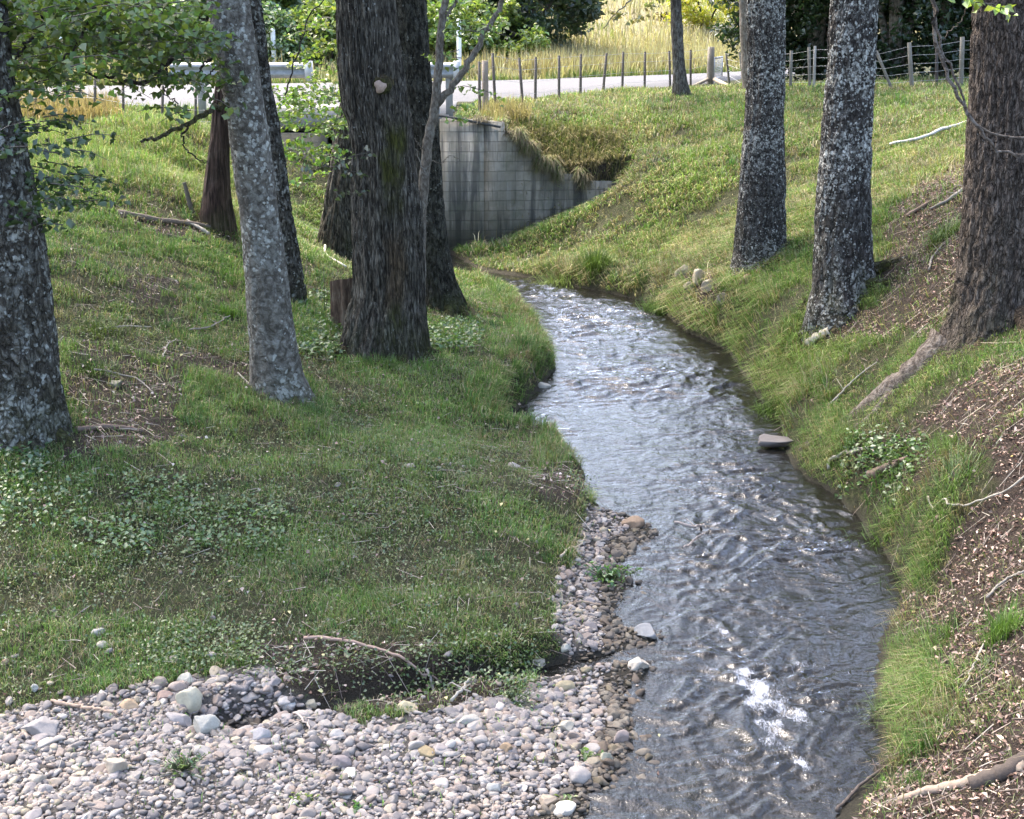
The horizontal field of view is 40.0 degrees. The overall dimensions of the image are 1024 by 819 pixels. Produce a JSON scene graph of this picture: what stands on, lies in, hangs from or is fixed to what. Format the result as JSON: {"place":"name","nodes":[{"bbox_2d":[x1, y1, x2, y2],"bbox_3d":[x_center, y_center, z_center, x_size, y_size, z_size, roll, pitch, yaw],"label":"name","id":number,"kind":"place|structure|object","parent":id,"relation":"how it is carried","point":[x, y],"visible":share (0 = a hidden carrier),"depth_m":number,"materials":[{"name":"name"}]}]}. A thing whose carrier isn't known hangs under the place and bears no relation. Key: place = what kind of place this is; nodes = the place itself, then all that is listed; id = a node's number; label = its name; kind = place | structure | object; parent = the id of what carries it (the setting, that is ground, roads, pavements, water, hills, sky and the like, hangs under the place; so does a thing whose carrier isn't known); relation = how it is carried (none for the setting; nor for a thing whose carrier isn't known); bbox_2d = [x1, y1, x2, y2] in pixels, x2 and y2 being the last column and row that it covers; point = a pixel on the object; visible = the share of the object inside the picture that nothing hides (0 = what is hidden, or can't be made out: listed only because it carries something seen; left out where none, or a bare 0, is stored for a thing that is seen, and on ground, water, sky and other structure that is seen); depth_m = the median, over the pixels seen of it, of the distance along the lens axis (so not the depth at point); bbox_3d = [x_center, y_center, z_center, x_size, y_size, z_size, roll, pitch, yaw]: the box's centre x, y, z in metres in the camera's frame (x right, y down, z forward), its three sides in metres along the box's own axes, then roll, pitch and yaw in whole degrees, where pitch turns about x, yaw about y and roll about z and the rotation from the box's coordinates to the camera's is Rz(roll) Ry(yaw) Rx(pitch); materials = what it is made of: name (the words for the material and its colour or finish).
{"place":"outdoors","nodes":[
{"label":"outdoors","id":0,"kind":"place"},
{"bbox_2d":[22,68,803,107],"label":"road","id":1,"kind":"structure","parent":0,"point":[506,88],"depth_m":36.94,"materials":[{"name":"asphalt"}]},
{"bbox_2d":[0,0,1023,818],"bbox_3d":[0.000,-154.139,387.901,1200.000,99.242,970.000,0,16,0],"label":"ground","id":2,"kind":"structure","parent":0,"point":[852,810],"depth_m":11.97,"materials":[{"name":"plant"}]},
{"bbox_2d":[20,716,59,736],"bbox_3d":[-3.064,2.082,9.210,0.292,0.153,0.219,7,17,22],"label":"stone","id":3,"kind":"object","parent":2,"relation":"on","point":[45,724],"visible":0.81,"depth_m":9.14,"materials":[{"name":"stone"}]},
{"bbox_2d":[12,14,143,67],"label":"shrub","id":4,"kind":"object","parent":2,"relation":"on","point":[45,38],"visible":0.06,"depth_m":43.80,"materials":[{"name":"green plant"}]},
{"bbox_2d":[62,346,138,384],"bbox_3d":[-4.380,-0.455,14.776,0.958,0.306,1.009,0,16,0],"label":"tussock","id":5,"kind":"object","parent":2,"relation":"on","point":[83,370],"visible":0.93,"depth_m":14.72,"materials":[{"name":"green plant"}]},
{"bbox_2d":[67,309,136,340],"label":"tussock","id":6,"kind":"object","parent":2,"relation":"on","point":[93,330],"visible":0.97,"depth_m":15.87,"materials":[{"name":"green plant"}]},
{"bbox_2d":[0,0,214,460],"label":"tree","id":7,"kind":"object","parent":2,"relation":"on","point":[34,407],"visible":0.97,"depth_m":12.55,"materials":[{"name":"green plant"}]},
{"bbox_2d":[75,423,142,431],"bbox_3d":[-3.860,0.186,13.475,0.636,0.139,0.096,-8,17,-25],"label":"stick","id":8,"kind":"object","parent":2,"relation":"on","point":[103,425],"visible":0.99,"depth_m":13.45,"materials":[{"name":"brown wood"}]},
{"bbox_2d":[105,757,127,773],"bbox_3d":[-2.459,2.228,8.719,0.120,0.152,0.123,-14,21,-41],"label":"stone","id":9,"kind":"object","parent":2,"relation":"on","point":[113,765],"visible":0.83,"depth_m":8.67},
{"bbox_2d":[34,77,200,114],"bbox_3d":[-7.859,-5.719,27.880,4.577,1.779,0.074,0,16,0],"label":"wire fence","id":10,"kind":"object","parent":2,"relation":"on","point":[162,99],"visible":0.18,"depth_m":27.75,"materials":[{"name":"grey wood"}]},
{"bbox_2d":[112,0,215,62],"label":"shrub","id":11,"kind":"object","parent":2,"relation":"on","point":[189,11],"visible":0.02,"depth_m":44.77,"materials":[{"name":"green plant"}]},
{"bbox_2d":[118,209,237,229],"bbox_3d":[-4.906,-2.785,20.876,1.880,0.494,0.246,-11,19,-34],"label":"branch","id":12,"kind":"object","parent":2,"relation":"on","point":[154,218],"visible":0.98,"depth_m":20.58,"materials":[{"name":"grey wood"}]},
{"bbox_2d":[165,712,191,727],"bbox_3d":[-2.207,2.067,9.306,0.179,0.140,0.135,0,16,0],"label":"stone","id":13,"kind":"object","parent":2,"relation":"on","point":[184,720],"visible":0.73,"depth_m":9.26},
{"bbox_2d":[52,0,316,406],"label":"tree","id":14,"kind":"object","parent":2,"relation":"on","point":[275,367],"visible":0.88,"depth_m":14.47,"materials":[{"name":"grey plant"}]},
{"bbox_2d":[182,182,194,214],"bbox_3d":[-4.891,-3.164,21.334,0.185,0.574,0.094,0,16,0],"label":"stake","id":15,"kind":"object","parent":2,"relation":"on","point":[188,198],"visible":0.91,"depth_m":21.29,"materials":[{"name":"grey wood"}]},
{"bbox_2d":[175,687,202,714],"bbox_3d":[-2.179,1.976,9.498,0.172,0.218,0.142,0,16,0],"label":"stone","id":16,"kind":"object","parent":2,"relation":"on","point":[190,699],"visible":0.94,"depth_m":9.45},
{"bbox_2d":[193,714,220,733],"bbox_3d":[-1.972,2.046,9.119,0.166,0.166,0.134,-7,17,-25],"label":"stone","id":17,"kind":"object","parent":2,"relation":"on","point":[204,724],"visible":0.97,"depth_m":9.07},
{"bbox_2d":[120,0,293,39],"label":"tree","id":18,"kind":"object","parent":2,"relation":"on","point":[286,3],"visible":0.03,"depth_m":48.69,"materials":[{"name":"green plant"}]},
{"bbox_2d":[199,71,238,241],"bbox_3d":[-6.794,-9.359,20.353,9.098,14.282,8.308,-11,19,-35],"label":"tree","id":19,"kind":"object","parent":2,"relation":"on","point":[217,211],"visible":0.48,"depth_m":21.05,"materials":[{"name":"brown plant"}]},
{"bbox_2d":[216,300,237,318],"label":"tussock","id":20,"kind":"object","parent":2,"relation":"on","point":[227,312],"visible":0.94,"depth_m":17.78,"materials":[{"name":"green plant"}]},
{"bbox_2d":[228,748,247,758],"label":"stone","id":21,"kind":"object","parent":2,"relation":"on","point":[235,753],"visible":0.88,"depth_m":8.79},
{"bbox_2d":[170,61,312,121],"bbox_3d":[-5.536,-6.512,28.948,2.889,1.280,0.250,0,16,0],"label":"guardrail","id":22,"kind":"object","parent":2,"relation":"on","point":[279,70],"visible":0.3,"depth_m":28.75,"materials":[{"name":"metal"}]},
{"bbox_2d":[249,727,271,739],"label":"stone","id":23,"kind":"object","parent":2,"relation":"on","point":[259,733],"visible":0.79,"depth_m":9.02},
{"bbox_2d":[197,0,326,63],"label":"shrub","id":24,"kind":"object","parent":2,"relation":"on","point":[275,19],"visible":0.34,"depth_m":44.76,"materials":[{"name":"green plant"}]},
{"bbox_2d":[202,0,335,39],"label":"tree","id":25,"kind":"object","parent":2,"relation":"on","point":[296,2],"visible":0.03,"depth_m":47.65,"materials":[{"name":"green plant"}]},
{"bbox_2d":[249,0,323,306],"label":"tree","id":26,"kind":"object","parent":2,"relation":"on","point":[297,285],"visible":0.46,"depth_m":18.81,"materials":[{"name":"grey plant"}]},
{"bbox_2d":[266,0,337,68],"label":"shrub","id":27,"kind":"object","parent":2,"relation":"on","point":[325,12],"visible":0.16,"depth_m":45.54,"materials":[{"name":"green plant"}]},
{"bbox_2d":[272,0,352,260],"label":"tree","id":28,"kind":"object","parent":2,"relation":"on","point":[334,233],"visible":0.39,"depth_m":22.43,"materials":[{"name":"green plant"}]},
{"bbox_2d":[0,407,666,818],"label":"gravel","id":29,"kind":"structure","parent":2,"relation":"on","point":[110,803],"depth_m":8.96,"materials":[{"name":"gravel"}]},
{"bbox_2d":[28,774,46,782],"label":"stone","id":30,"kind":"object","parent":29,"relation":"on","point":[38,778],"visible":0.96,"depth_m":8.55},
{"bbox_2d":[50,699,118,714],"bbox_3d":[-2.848,1.982,9.405,0.534,0.032,0.074,5,16,18],"label":"stick","id":31,"kind":"object","parent":29,"relation":"on","point":[56,702],"visible":0.99,"depth_m":9.40,"materials":[{"name":"brown wood"}]},
{"bbox_2d":[119,698,138,709],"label":"stone","id":32,"kind":"object","parent":29,"relation":"on","point":[128,703],"visible":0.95,"depth_m":9.44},
{"bbox_2d":[147,742,210,783],"bbox_3d":[-2.040,2.167,8.627,0.394,0.136,0.375,0,16,0],"label":"weed","id":33,"kind":"object","parent":29,"relation":"on","point":[171,765],"visible":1,"depth_m":8.63,"materials":[{"name":"green plant"}]},
{"bbox_2d":[176,672,192,683],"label":"stone","id":34,"kind":"object","parent":29,"relation":"on","point":[186,676],"visible":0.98,"depth_m":9.71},
{"bbox_2d":[493,678,540,711],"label":"weed","id":35,"kind":"object","parent":29,"relation":"on","point":[513,696],"visible":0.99,"depth_m":9.54,"materials":[{"name":"green plant"}]},
{"bbox_2d":[557,720,574,730],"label":"stone","id":36,"kind":"object","parent":29,"relation":"on","point":[566,725],"visible":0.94,"depth_m":9.34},
{"bbox_2d":[568,766,591,783],"bbox_3d":[0.423,2.286,8.787,0.149,0.111,0.145,0,16,0],"label":"stone","id":37,"kind":"object","parent":29,"relation":"on","point":[580,774],"visible":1,"depth_m":8.74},
{"bbox_2d":[577,747,603,760],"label":"weed","id":38,"kind":"object","parent":29,"relation":"on","point":[585,755],"visible":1,"depth_m":9.02,"materials":[{"name":"green plant"}]},
{"bbox_2d":[577,555,641,588],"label":"weed","id":39,"kind":"object","parent":29,"relation":"on","point":[613,574],"visible":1,"depth_m":11.89,"materials":[{"name":"green plant"}]},
{"bbox_2d":[634,623,656,638],"bbox_3d":[1.030,1.719,10.878,0.177,0.128,0.178,0,16,0],"label":"stone","id":40,"kind":"object","parent":29,"relation":"on","point":[644,629],"visible":1,"depth_m":10.83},
{"bbox_2d":[329,278,352,328],"bbox_3d":[-2.225,-1.383,18.643,0.402,0.760,0.400,0,16,0],"label":"stump","id":41,"kind":"object","parent":2,"relation":"on","point":[340,294],"visible":0.57,"depth_m":18.49,"materials":[{"name":"brown wood"}]},
{"bbox_2d":[330,755,351,769],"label":"stone","id":42,"kind":"object","parent":2,"relation":"on","point":[345,761],"visible":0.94,"depth_m":8.73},
{"bbox_2d":[278,101,457,165],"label":"bridge","id":43,"kind":"structure","parent":2,"relation":"on","point":[314,139],"depth_m":28.45,"materials":[{"name":"concrete"}]},
{"bbox_2d":[303,635,441,682],"bbox_3d":[-1.006,1.793,10.095,1.048,0.250,0.114,6,16,19],"label":"stick","id":44,"kind":"object","parent":2,"relation":"on","point":[361,644],"visible":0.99,"depth_m":10.12,"materials":[{"name":"brown wood"}]},
{"bbox_2d":[343,351,403,371],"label":"tussock","id":45,"kind":"object","parent":2,"relation":"on","point":[370,362],"visible":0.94,"depth_m":16.98,"materials":[{"name":"green plant"}]},
{"bbox_2d":[300,0,449,367],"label":"tree","id":46,"kind":"object","parent":2,"relation":"on","point":[386,313],"visible":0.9,"depth_m":16.87,"materials":[{"name":"brown plant"}]},
{"bbox_2d":[397,701,417,712],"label":"stone","id":47,"kind":"object","parent":2,"relation":"on","point":[406,703],"visible":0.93,"depth_m":9.36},
{"bbox_2d":[418,745,435,756],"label":"stone","id":48,"kind":"object","parent":2,"relation":"on","point":[425,750],"visible":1,"depth_m":8.89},
{"bbox_2d":[430,61,459,115],"bbox_3d":[-2.269,-6.512,28.948,2.423,1.280,0.250,0,16,0],"label":"guardrail","id":49,"kind":"object","parent":2,"relation":"on","point":[450,76],"visible":0.26,"depth_m":28.77,"materials":[{"name":"metal"}]},
{"bbox_2d":[396,0,498,326],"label":"tree","id":50,"kind":"object","parent":2,"relation":"on","point":[444,293],"visible":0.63,"depth_m":20.21,"materials":[{"name":"brown plant"}]},
{"bbox_2d":[427,0,500,62],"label":"shrub","id":51,"kind":"object","parent":2,"relation":"on","point":[471,44],"visible":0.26,"depth_m":46.76,"materials":[{"name":"green plant"}]},
{"bbox_2d":[0,282,929,713],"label":"ground cover","id":52,"kind":"object","parent":2,"relation":"on","point":[314,346],"visible":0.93,"depth_m":12.00,"materials":[{"name":"green plant"}]},
{"bbox_2d":[411,0,523,282],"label":"sapling","id":53,"kind":"object","parent":2,"relation":"on","point":[438,98],"visible":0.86,"depth_m":18.24,"materials":[{"name":"green plant"}]},
{"bbox_2d":[457,714,478,725],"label":"stone","id":54,"kind":"object","parent":2,"relation":"on","point":[469,718],"visible":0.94,"depth_m":9.21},
{"bbox_2d":[429,0,551,58],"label":"shrub","id":55,"kind":"object","parent":2,"relation":"on","point":[537,36],"visible":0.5,"depth_m":47.87,"materials":[{"name":"green plant"}]},
{"bbox_2d":[14,0,971,241],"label":"dry grass","id":56,"kind":"structure","parent":2,"relation":"on","point":[570,155],"depth_m":44.75,"materials":[{"name":"plant"}]},
{"bbox_2d":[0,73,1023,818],"bbox_3d":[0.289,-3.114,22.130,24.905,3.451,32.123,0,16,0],"label":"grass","id":57,"kind":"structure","parent":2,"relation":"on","point":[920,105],"depth_m":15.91,"materials":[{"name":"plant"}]},
{"bbox_2d":[0,144,1023,818],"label":"leaf litter","id":58,"kind":"object","parent":2,"relation":"on","point":[962,650],"visible":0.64,"depth_m":10.80,"materials":[{"name":"brown plant"}]},
{"bbox_2d":[439,114,615,247],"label":"retaining wall","id":59,"kind":"structure","parent":2,"relation":"on","point":[481,176],"depth_m":28.82,"materials":[{"name":"concrete"}]},
{"bbox_2d":[449,0,614,47],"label":"tree","id":60,"kind":"object","parent":2,"relation":"on","point":[572,16],"visible":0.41,"depth_m":49.77,"materials":[{"name":"green plant"}]},
{"bbox_2d":[539,794,557,805],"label":"stone","id":61,"kind":"object","parent":2,"relation":"on","point":[548,800],"visible":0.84,"depth_m":8.51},
{"bbox_2d":[522,255,583,287],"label":"tussock","id":62,"kind":"object","parent":2,"relation":"on","point":[550,278],"visible":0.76,"depth_m":25.37,"materials":[{"name":"green plant"}]},
{"bbox_2d":[553,800,575,815],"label":"stone","id":63,"kind":"object","parent":2,"relation":"on","point":[566,807],"visible":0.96,"depth_m":8.41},
{"bbox_2d":[554,680,574,690],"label":"stone","id":64,"kind":"object","parent":2,"relation":"on","point":[565,685],"visible":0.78,"depth_m":9.87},
{"bbox_2d":[553,600,600,608],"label":"stick","id":65,"kind":"object","parent":2,"relation":"on","point":[574,603],"visible":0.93,"depth_m":11.31,"materials":[{"name":"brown wood"}]},
{"bbox_2d":[561,240,621,287],"bbox_3d":[1.485,-2.617,25.054,1.448,0.939,1.235,0,16,0],"label":"tussock","id":66,"kind":"object","parent":2,"relation":"on","point":[593,260],"visible":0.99,"depth_m":24.88,"materials":[{"name":"green plant"}]},
{"bbox_2d":[478,47,714,112],"bbox_3d":[2.590,-8.336,36.131,0.391,1.825,13.836,8,18,28],"label":"wire fence","id":67,"kind":"object","parent":2,"relation":"on","point":[709,73],"visible":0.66,"depth_m":33.45,"materials":[{"name":"grey wood"}]},
{"bbox_2d":[613,729,628,743],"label":"stone","id":68,"kind":"object","parent":2,"relation":"on","point":[622,735],"visible":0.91,"depth_m":9.22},
{"bbox_2d":[621,515,643,527],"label":"stone","id":69,"kind":"object","parent":2,"relation":"on","point":[636,521],"visible":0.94,"depth_m":13.16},
{"bbox_2d":[627,657,649,670],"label":"stone","id":70,"kind":"object","parent":2,"relation":"on","point":[636,663],"visible":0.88,"depth_m":10.29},
{"bbox_2d":[603,0,690,97],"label":"tree","id":71,"kind":"object","parent":2,"relation":"on","point":[680,85],"visible":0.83,"depth_m":33.42,"materials":[{"name":"grey plant"}]},
{"bbox_2d":[634,270,683,315],"bbox_3d":[2.469,-1.936,22.871,1.403,0.928,1.327,0,16,0],"label":"tussock","id":72,"kind":"object","parent":2,"relation":"on","point":[652,305],"visible":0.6,"depth_m":22.85,"materials":[{"name":"green plant"}]},
{"bbox_2d":[657,0,738,29],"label":"bush","id":73,"kind":"object","parent":2,"relation":"on","point":[688,8],"visible":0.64,"depth_m":59.30,"materials":[{"name":"green plant"}]},
{"bbox_2d":[693,269,707,285],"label":"stone","id":74,"kind":"object","parent":2,"relation":"on","point":[698,272],"visible":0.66,"depth_m":21.74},
{"bbox_2d":[739,0,746,88],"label":"tree","id":75,"kind":"object","parent":2,"relation":"on","point":[743,25],"visible":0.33,"depth_m":33.74,"materials":[{"name":"grey plant"}]},
{"bbox_2d":[708,0,804,296],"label":"tree","id":76,"kind":"object","parent":2,"relation":"on","point":[760,233],"visible":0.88,"depth_m":20.18,"materials":[{"name":"grey plant"}]},
{"bbox_2d":[706,0,829,80],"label":"tree","id":77,"kind":"object","parent":2,"relation":"on","point":[729,33],"visible":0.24,"depth_m":37.23,"materials":[{"name":"green plant"}]},
{"bbox_2d":[735,376,803,420],"bbox_3d":[3.230,-0.178,16.978,1.096,0.691,0.988,4,16,15],"label":"tussock","id":78,"kind":"object","parent":2,"relation":"on","point":[768,408],"visible":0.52,"depth_m":17.00,"materials":[{"name":"green plant"}]},
{"bbox_2d":[805,326,832,345],"bbox_3d":[3.814,-0.906,17.422,0.387,0.298,0.136,9,18,29],"label":"log","id":79,"kind":"object","parent":2,"relation":"on","point":[817,335],"visible":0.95,"depth_m":17.40,"materials":[{"name":"brown wood"}]},
{"bbox_2d":[785,0,879,80],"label":"tree","id":80,"kind":"object","parent":2,"relation":"on","point":[817,31],"visible":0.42,"depth_m":36.65,"materials":[{"name":"green plant"}]},
{"bbox_2d":[725,37,964,87],"bbox_3d":[7.387,-8.269,35.053,3.099,2.138,10.097,-9,18,-29],"label":"wire fence","id":81,"kind":"object","parent":2,"relation":"on","point":[961,61],"visible":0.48,"depth_m":31.60,"materials":[{"name":"grey wood"}]},
{"bbox_2d":[787,0,916,353],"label":"tree","id":82,"kind":"object","parent":2,"relation":"on","point":[845,266],"visible":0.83,"depth_m":17.07,"materials":[{"name":"white plant"}]},
{"bbox_2d":[835,749,901,812],"bbox_3d":[2.186,2.277,8.742,0.126,0.140,0.802,14,21,41],"label":"stick","id":83,"kind":"object","parent":2,"relation":"on","point":[849,796],"visible":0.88,"depth_m":8.67,"materials":[{"name":"brown wood"}]},
{"bbox_2d":[838,452,929,549],"bbox_3d":[3.437,0.781,12.718,0.960,0.990,0.913,0,16,0],"label":"tussock","id":84,"kind":"object","parent":2,"relation":"on","point":[883,519],"visible":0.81,"depth_m":12.79,"materials":[{"name":"green plant"}]},
{"bbox_2d":[866,456,907,477],"bbox_3d":[3.523,0.543,13.240,0.158,0.379,0.558,-3,16,-11],"label":"stick","id":85,"kind":"object","parent":2,"relation":"on","point":[879,468],"visible":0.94,"depth_m":13.28,"materials":[{"name":"brown wood"}]},
{"bbox_2d":[848,670,932,731],"bbox_3d":[2.624,1.942,9.610,0.860,0.474,0.722,0,16,0],"label":"tussock","id":86,"kind":"object","parent":2,"relation":"on","point":[876,706],"visible":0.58,"depth_m":9.61,"materials":[{"name":"green plant"}]},
{"bbox_2d":[826,0,971,79],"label":"tree","id":87,"kind":"object","parent":2,"relation":"on","point":[890,40],"visible":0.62,"depth_m":35.18,"materials":[{"name":"green plant"}]},
{"bbox_2d":[798,0,1023,450],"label":"tree","id":88,"kind":"object","parent":2,"relation":"on","point":[987,296],"visible":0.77,"depth_m":13.44,"materials":[{"name":"brown plant"}]},
{"bbox_2d":[930,0,1023,156],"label":"vine","id":89,"kind":"object","parent":88,"relation":"hanging from","point":[1006,9],"visible":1,"depth_m":11.14,"materials":[{"name":"plant"}]},
{"bbox_2d":[877,0,971,76],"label":"tree","id":90,"kind":"object","parent":2,"relation":"on","point":[950,57],"visible":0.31,"depth_m":35.59,"materials":[{"name":"green plant"}]},
{"bbox_2d":[899,672,951,705],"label":"tussock","id":91,"kind":"object","parent":2,"relation":"on","point":[927,688],"visible":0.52,"depth_m":9.33,"materials":[{"name":"green plant"}]},
{"bbox_2d":[889,122,964,144],"bbox_3d":[7.390,-4.823,24.456,1.769,0.423,0.333,-6,17,-21],"label":"stick","id":92,"kind":"object","parent":2,"relation":"on","point":[929,134],"visible":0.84,"depth_m":24.27,"materials":[{"name":"grey wood"}]},
{"bbox_2d":[905,184,959,217],"bbox_3d":[5.733,-2.807,18.969,0.946,0.409,0.200,-8,17,-26],"label":"stick","id":93,"kind":"object","parent":2,"relation":"on","point":[919,208],"visible":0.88,"depth_m":18.88,"materials":[{"name":"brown wood"}]},
{"bbox_2d":[908,214,960,253],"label":"tussock","id":94,"kind":"object","parent":2,"relation":"on","point":[935,237],"visible":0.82,"depth_m":17.04,"materials":[{"name":"green plant"}]},
{"bbox_2d":[865,419,1023,592],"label":"tussock","id":95,"kind":"object","parent":2,"relation":"on","point":[940,495],"visible":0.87,"depth_m":11.66,"materials":[{"name":"green plant"}]},
{"bbox_2d":[918,0,971,75],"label":"tree","id":96,"kind":"object","parent":2,"relation":"on","point":[969,25],"visible":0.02,"depth_m":35.90,"materials":[{"name":"green plant"}]},
{"bbox_2d":[930,185,961,209],"bbox_3d":[5.928,-2.857,18.765,0.246,0.330,0.981,15,21,43],"label":"stick","id":97,"kind":"object","parent":2,"relation":"on","point":[946,200],"visible":0.69,"depth_m":18.51,"materials":[{"name":"grey wood"}]},
{"bbox_2d":[897,760,1023,800],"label":"log","id":98,"kind":"object","parent":2,"relation":"on","point":[958,783],"visible":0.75,"depth_m":8.14,"materials":[{"name":"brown wood"}]},
{"bbox_2d":[927,476,1023,509],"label":"stick","id":99,"kind":"object","parent":2,"relation":"on","point":[1013,485],"visible":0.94,"depth_m":11.00,"materials":[{"name":"brown wood"}]},
{"bbox_2d":[962,594,1023,651],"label":"tussock","id":100,"kind":"object","parent":2,"relation":"on","point":[1000,624],"visible":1,"depth_m":9.27,"materials":[{"name":"green plant"}]},
{"bbox_2d":[967,750,1023,791],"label":"log","id":101,"kind":"object","parent":2,"relation":"on","point":[993,774],"visible":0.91,"depth_m":7.92,"materials":[{"name":"brown wood"}]},
{"bbox_2d":[986,570,1023,598],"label":"stick","id":102,"kind":"object","parent":2,"relation":"on","point":[999,584],"visible":1,"depth_m":9.94,"materials":[{"name":"brown wood"}]},
{"bbox_2d":[232,254,902,818],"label":"water","id":103,"kind":"structure","parent":0,"point":[760,600],"depth_m":11.96,"materials":[{"name":"liquid"}]},
{"bbox_2d":[758,434,793,446],"bbox_3d":[2.964,0.362,15.663,0.434,0.118,0.284,7,17,23],"label":"stone","id":104,"kind":"object","parent":103,"relation":"on","point":[766,440],"visible":0.99,"depth_m":15.60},
{"bbox_2d":[714,56,722,77],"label":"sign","id":105,"kind":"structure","parent":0,"point":[716,66],"depth_m":43.53,"materials":[{"name":"metal"}]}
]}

